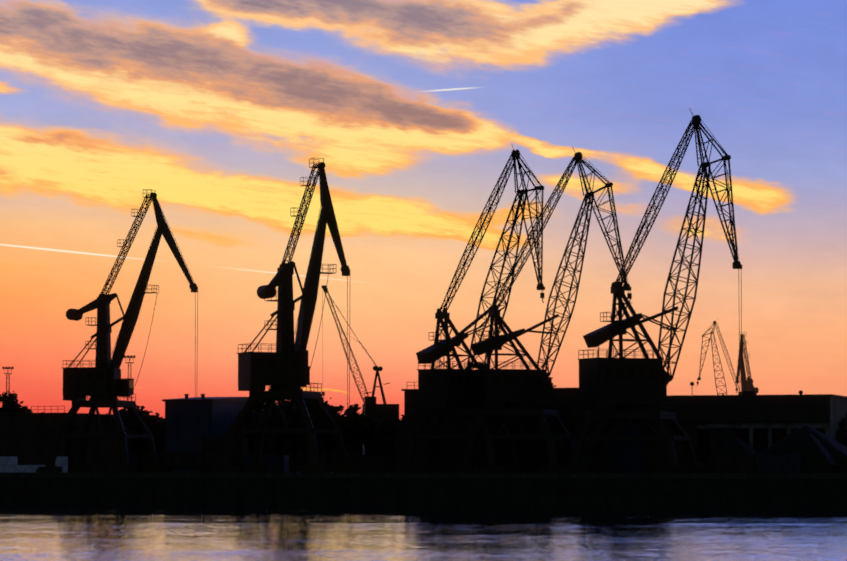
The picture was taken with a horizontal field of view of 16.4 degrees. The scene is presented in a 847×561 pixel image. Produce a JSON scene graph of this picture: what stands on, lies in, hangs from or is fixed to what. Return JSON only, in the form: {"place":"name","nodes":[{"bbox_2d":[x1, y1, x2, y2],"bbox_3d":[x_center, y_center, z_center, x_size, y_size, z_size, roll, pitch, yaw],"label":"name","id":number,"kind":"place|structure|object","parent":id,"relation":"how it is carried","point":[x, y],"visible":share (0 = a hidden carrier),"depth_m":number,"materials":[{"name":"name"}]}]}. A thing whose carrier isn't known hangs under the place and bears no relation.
{"place":"outdoors","nodes":[
{"label":"outdoors","id":0,"kind":"place"},
{"bbox_2d":[0,505,846,560],"bbox_3d":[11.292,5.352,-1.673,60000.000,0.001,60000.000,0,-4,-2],"label":"river","id":1,"kind":"structure","parent":0,"point":[150,533],"depth_m":236.84,"materials":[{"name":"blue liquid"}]},
{"bbox_2d":[0,469,846,508],"bbox_3d":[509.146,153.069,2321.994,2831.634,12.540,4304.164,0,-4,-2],"label":"quay","id":2,"kind":"structure","parent":0,"point":[810,490],"depth_m":388.97,"materials":[{"name":"concrete"}]},
{"bbox_2d":[2,355,135,400],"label":"light towers","id":3,"kind":"structure","parent":2,"relation":"on","point":[125,357],"depth_m":512.54,"materials":[{"name":"metal"}]},
{"bbox_2d":[38,189,197,472],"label":"crane","id":4,"kind":"object","parent":2,"relation":"on","point":[102,383],"visible":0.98,"depth_m":412.98,"materials":[{"name":"paint"}]},
{"bbox_2d":[211,158,357,472],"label":"crane","id":5,"kind":"object","parent":2,"relation":"on","point":[283,376],"visible":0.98,"depth_m":405.72,"materials":[{"name":"paint"}]},
{"bbox_2d":[322,285,398,472],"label":"crawler crane","id":6,"kind":"object","parent":2,"relation":"on","point":[377,445],"visible":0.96,"depth_m":464.73,"materials":[{"name":"paint"}]},
{"bbox_2d":[0,382,846,472],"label":"buildings","id":7,"kind":"structure","parent":2,"relation":"on","point":[711,424],"depth_m":427.37,"materials":[{"name":"brick"}]},
{"bbox_2d":[0,391,846,472],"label":"trees","id":8,"kind":"object","parent":2,"relation":"on","point":[355,427],"visible":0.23,"depth_m":461.75,"materials":[{"name":"brown plant"}]},
{"bbox_2d":[394,145,544,472],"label":"crane","id":9,"kind":"object","parent":2,"relation":"on","point":[449,389],"visible":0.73,"depth_m":396.37,"materials":[{"name":"paint"}]},
{"bbox_2d":[454,146,631,472],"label":"crane","id":10,"kind":"object","parent":2,"relation":"on","point":[520,392],"visible":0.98,"depth_m":394.72,"materials":[{"name":"paint"}]},
{"bbox_2d":[559,108,743,472],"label":"crane","id":11,"kind":"object","parent":2,"relation":"on","point":[629,389],"visible":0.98,"depth_m":390.26,"materials":[{"name":"paint"}]},
{"bbox_2d":[696,321,740,394],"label":"crane","id":12,"kind":"object","parent":2,"relation":"on","point":[713,355],"visible":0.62,"depth_m":825.09,"materials":[{"name":"paint"}]},
{"bbox_2d":[735,332,758,394],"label":"crane","id":13,"kind":"object","parent":2,"relation":"on","point":[747,385],"visible":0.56,"depth_m":825.68,"materials":[{"name":"paint"}]},
{"bbox_2d":[692,425,846,472],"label":"material piles","id":14,"kind":"object","parent":2,"relation":"on","point":[820,452],"visible":0.65,"depth_m":402.78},
{"bbox_2d":[0,0,846,419],"label":"sky","id":15,"kind":"structure","parent":0,"point":[415,111],"materials":[{"name":"orange"}]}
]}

